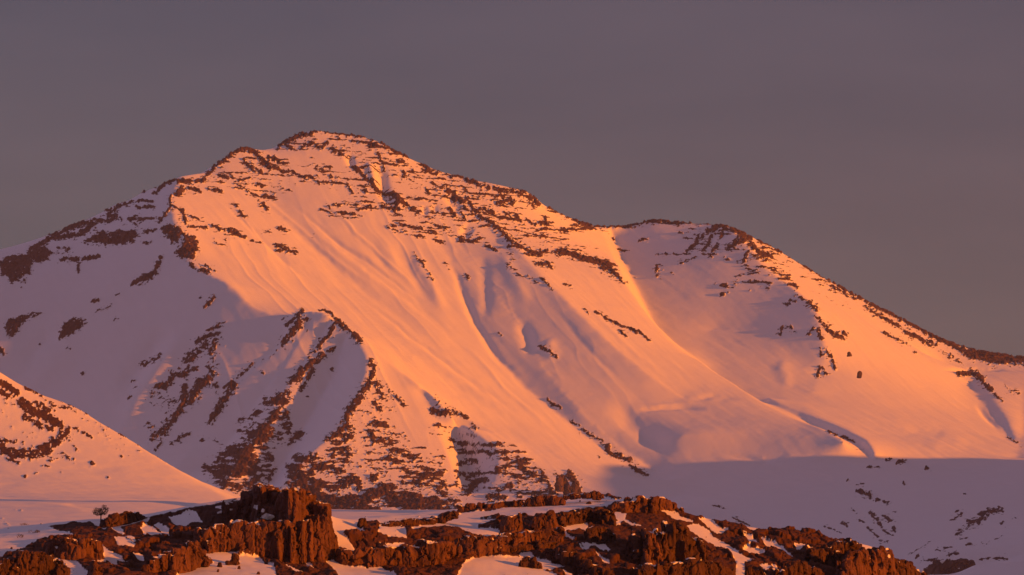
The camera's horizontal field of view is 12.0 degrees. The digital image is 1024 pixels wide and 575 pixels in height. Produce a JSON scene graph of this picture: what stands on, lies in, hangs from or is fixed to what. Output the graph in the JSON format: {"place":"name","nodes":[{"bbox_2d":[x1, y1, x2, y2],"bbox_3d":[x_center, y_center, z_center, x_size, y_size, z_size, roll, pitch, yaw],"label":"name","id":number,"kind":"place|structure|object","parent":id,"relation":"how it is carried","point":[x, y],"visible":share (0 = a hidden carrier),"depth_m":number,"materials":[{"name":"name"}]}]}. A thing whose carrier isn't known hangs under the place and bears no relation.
{"place":"outdoors","nodes":[
{"label":"outdoors","id":0,"kind":"place"},
{"bbox_2d":[0,373,436,525],"bbox_3d":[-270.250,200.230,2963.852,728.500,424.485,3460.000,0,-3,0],"label":"hill","id":1,"kind":"structure","parent":0,"point":[60,461],"depth_m":3168.65,"materials":[{"name":"white snow"}]},
{"bbox_2d":[0,493,871,574],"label":"rocky rise","id":2,"kind":"structure","parent":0,"point":[130,549],"depth_m":1023.13,"materials":[{"name":"stone"}]},
{"bbox_2d":[0,558,19,574],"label":"rock outcrop","id":3,"kind":"object","parent":2,"relation":"on","point":[6,566],"visible":1,"depth_m":930.32,"materials":[{"name":"brown stone"}]},
{"bbox_2d":[8,550,70,574],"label":"rock outcrop","id":4,"kind":"object","parent":2,"relation":"on","point":[26,562],"visible":1,"depth_m":933.65,"materials":[{"name":"brown stone"}]},
{"bbox_2d":[43,536,104,560],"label":"rock outcrop","id":5,"kind":"object","parent":2,"relation":"on","point":[66,548],"visible":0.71,"depth_m":967.75,"materials":[{"name":"brown stone"}]},
{"bbox_2d":[87,560,104,574],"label":"rock outcrop","id":6,"kind":"object","parent":2,"relation":"on","point":[95,568],"visible":1,"depth_m":940.16,"materials":[{"name":"brown stone"}]},
{"bbox_2d":[92,505,107,519],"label":"tree","id":7,"kind":"object","parent":2,"relation":"on","point":[100,513],"visible":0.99,"depth_m":1023.55,"materials":[{"name":"green plant"}]},
{"bbox_2d":[99,511,146,527],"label":"rock outcrop","id":8,"kind":"object","parent":2,"relation":"on","point":[118,519],"visible":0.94,"depth_m":1011.07,"materials":[{"name":"brown stone"}]},
{"bbox_2d":[141,541,212,573],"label":"rock outcrop","id":9,"kind":"object","parent":2,"relation":"on","point":[188,556],"visible":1,"depth_m":966.87,"materials":[{"name":"brown stone"}]},
{"bbox_2d":[189,540,199,546],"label":"rock outcrop","id":10,"kind":"object","parent":2,"relation":"on","point":[196,542],"visible":0.13,"depth_m":987.36,"materials":[{"name":"brown stone"}]},
{"bbox_2d":[230,553,239,564],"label":"boulder","id":11,"kind":"object","parent":2,"relation":"on","point":[235,558],"visible":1,"depth_m":980.92,"materials":[{"name":"brown stone"}]},
{"bbox_2d":[193,501,338,563],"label":"rock outcrop","id":12,"kind":"object","parent":2,"relation":"on","point":[317,540],"visible":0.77,"depth_m":995.33,"materials":[{"name":"brown stone"}]},
{"bbox_2d":[211,483,320,563],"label":"rock outcrop","id":13,"kind":"object","parent":2,"relation":"on","point":[260,501],"visible":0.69,"depth_m":1004.25,"materials":[{"name":"brown stone"}]},
{"bbox_2d":[357,518,366,528],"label":"rock outcrop","id":14,"kind":"object","parent":2,"relation":"on","point":[362,522],"visible":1,"depth_m":1027.05,"materials":[{"name":"brown stone"}]},
{"bbox_2d":[335,539,462,567],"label":"rock outcrop","id":15,"kind":"object","parent":2,"relation":"on","point":[423,552],"visible":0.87,"depth_m":1006.62,"materials":[{"name":"brown stone"}]},
{"bbox_2d":[380,510,458,526],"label":"rock outcrop","id":16,"kind":"object","parent":2,"relation":"on","point":[444,518],"visible":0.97,"depth_m":1047.59,"materials":[{"name":"brown stone"}]},
{"bbox_2d":[456,503,476,510],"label":"crest rock","id":17,"kind":"object","parent":2,"relation":"on","point":[469,506],"visible":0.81,"depth_m":1096.72,"materials":[{"name":"brown stone"}]},
{"bbox_2d":[477,502,485,507],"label":"crest rock","id":18,"kind":"object","parent":2,"relation":"on","point":[480,505],"visible":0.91,"depth_m":1096.83,"materials":[{"name":"brown stone"}]},
{"bbox_2d":[485,500,515,507],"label":"crest rock","id":19,"kind":"object","parent":2,"relation":"on","point":[499,504],"visible":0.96,"depth_m":1096.92,"materials":[{"name":"brown stone"}]},
{"bbox_2d":[454,527,565,557],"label":"rock outcrop","id":20,"kind":"object","parent":2,"relation":"on","point":[476,546],"visible":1,"depth_m":1028.23,"materials":[{"name":"brown stone"}]},
{"bbox_2d":[497,512,522,532],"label":"rock outcrop","id":21,"kind":"object","parent":2,"relation":"on","point":[508,524],"visible":0.62,"depth_m":1045.16,"materials":[{"name":"brown stone"}]},
{"bbox_2d":[512,499,523,506],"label":"crest rock","id":22,"kind":"object","parent":2,"relation":"on","point":[519,503],"visible":1,"depth_m":1097.00,"materials":[{"name":"brown stone"}]},
{"bbox_2d":[518,556,541,568],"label":"rock outcrop","id":23,"kind":"object","parent":2,"relation":"on","point":[529,562],"visible":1,"depth_m":1017.50,"materials":[{"name":"brown stone"}]},
{"bbox_2d":[509,540,558,552],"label":"rock outcrop","id":24,"kind":"object","parent":2,"relation":"on","point":[521,547],"visible":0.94,"depth_m":1032.70,"materials":[{"name":"brown stone"}]},
{"bbox_2d":[523,495,544,506],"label":"crest rock","id":25,"kind":"object","parent":2,"relation":"on","point":[533,501],"visible":1,"depth_m":1096.68,"materials":[{"name":"brown stone"}]},
{"bbox_2d":[529,510,558,530],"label":"rock outcrop","id":26,"kind":"object","parent":2,"relation":"on","point":[547,520],"visible":0.69,"depth_m":1048.41,"materials":[{"name":"brown stone"}]},
{"bbox_2d":[543,495,565,505],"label":"crest rock","id":27,"kind":"object","parent":2,"relation":"on","point":[552,500],"visible":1,"depth_m":1097.06,"materials":[{"name":"brown stone"}]},
{"bbox_2d":[544,544,614,574],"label":"rock outcrop","id":28,"kind":"object","parent":2,"relation":"on","point":[565,554],"visible":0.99,"depth_m":1022.73,"materials":[{"name":"brown stone"}]},
{"bbox_2d":[562,490,603,499],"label":"crest rock","id":29,"kind":"object","parent":2,"relation":"on","point":[595,495],"visible":1,"depth_m":1098.98,"materials":[{"name":"brown stone"}]},
{"bbox_2d":[556,506,616,526],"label":"rock outcrop","id":30,"kind":"object","parent":2,"relation":"on","point":[599,515],"visible":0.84,"depth_m":1063.12,"materials":[{"name":"brown stone"}]},
{"bbox_2d":[584,524,615,544],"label":"rock outcrop","id":31,"kind":"object","parent":2,"relation":"on","point":[598,534],"visible":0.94,"depth_m":1046.79,"materials":[{"name":"brown stone"}]},
{"bbox_2d":[607,495,683,513],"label":"rock outcrop","id":32,"kind":"object","parent":2,"relation":"on","point":[643,504],"visible":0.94,"depth_m":1085.64,"materials":[{"name":"brown stone"}]},
{"bbox_2d":[640,533,662,564],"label":"rock outcrop","id":33,"kind":"object","parent":2,"relation":"on","point":[652,554],"visible":0.62,"depth_m":1034.17,"materials":[{"name":"brown stone"}]},
{"bbox_2d":[624,520,707,565],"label":"rock outcrop","id":34,"kind":"object","parent":2,"relation":"on","point":[676,541],"visible":0.65,"depth_m":1040.87,"materials":[{"name":"brown stone"}]},
{"bbox_2d":[629,557,735,574],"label":"rock outcrop","id":35,"kind":"object","parent":2,"relation":"on","point":[691,566],"visible":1,"depth_m":1023.98,"materials":[{"name":"brown stone"}]},
{"bbox_2d":[744,566,766,574],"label":"rock outcrop","id":36,"kind":"object","parent":2,"relation":"on","point":[749,570],"visible":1,"depth_m":1035.56,"materials":[{"name":"brown stone"}]},
{"bbox_2d":[770,560,823,574],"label":"rock outcrop","id":37,"kind":"object","parent":2,"relation":"on","point":[797,567],"visible":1,"depth_m":1042.90,"materials":[{"name":"brown stone"}]},
{"bbox_2d":[804,537,861,566],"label":"rock outcrop","id":38,"kind":"object","parent":2,"relation":"on","point":[830,553],"visible":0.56,"depth_m":1071.50,"materials":[{"name":"brown stone"}]},
{"bbox_2d":[835,547,871,574],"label":"rock outcrop","id":39,"kind":"object","parent":2,"relation":"on","point":[856,562],"visible":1,"depth_m":1060.52,"materials":[{"name":"brown stone"}]},
{"bbox_2d":[867,545,898,574],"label":"rock outcrop","id":40,"kind":"object","parent":2,"relation":"on","point":[882,560],"visible":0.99,"depth_m":1069.99,"materials":[{"name":"brown stone"}]},
{"bbox_2d":[893,558,926,574],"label":"rock outcrop","id":41,"kind":"object","parent":2,"relation":"on","point":[904,567],"visible":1,"depth_m":1081.54,"materials":[{"name":"brown stone"}]},
{"bbox_2d":[0,130,1023,574],"bbox_3d":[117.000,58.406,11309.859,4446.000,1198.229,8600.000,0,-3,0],"label":"mountain","id":42,"kind":"structure","parent":0,"point":[348,322],"depth_m":12029.91,"materials":[{"name":"white snow"}]},
{"bbox_2d":[554,475,582,495],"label":"rock outcrop","id":43,"kind":"object","parent":42,"relation":"on","point":[561,484],"visible":0.73,"depth_m":10829.19,"materials":[{"name":"brown stone"}]},
{"bbox_2d":[857,371,861,377],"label":"boulder","id":44,"kind":"object","parent":42,"relation":"on","point":[859,374],"visible":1,"depth_m":11948.87,"materials":[{"name":"brown stone"}]},
{"bbox_2d":[923,558,974,574],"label":"rock outcrop","id":45,"kind":"object","parent":42,"relation":"on","point":[944,566],"visible":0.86,"depth_m":8186.11,"materials":[{"name":"brown stone"}]},
{"bbox_2d":[0,0,1023,355],"label":"sky","id":46,"kind":"structure","parent":0,"point":[877,145],"materials":[{"name":"grey"}]}
]}

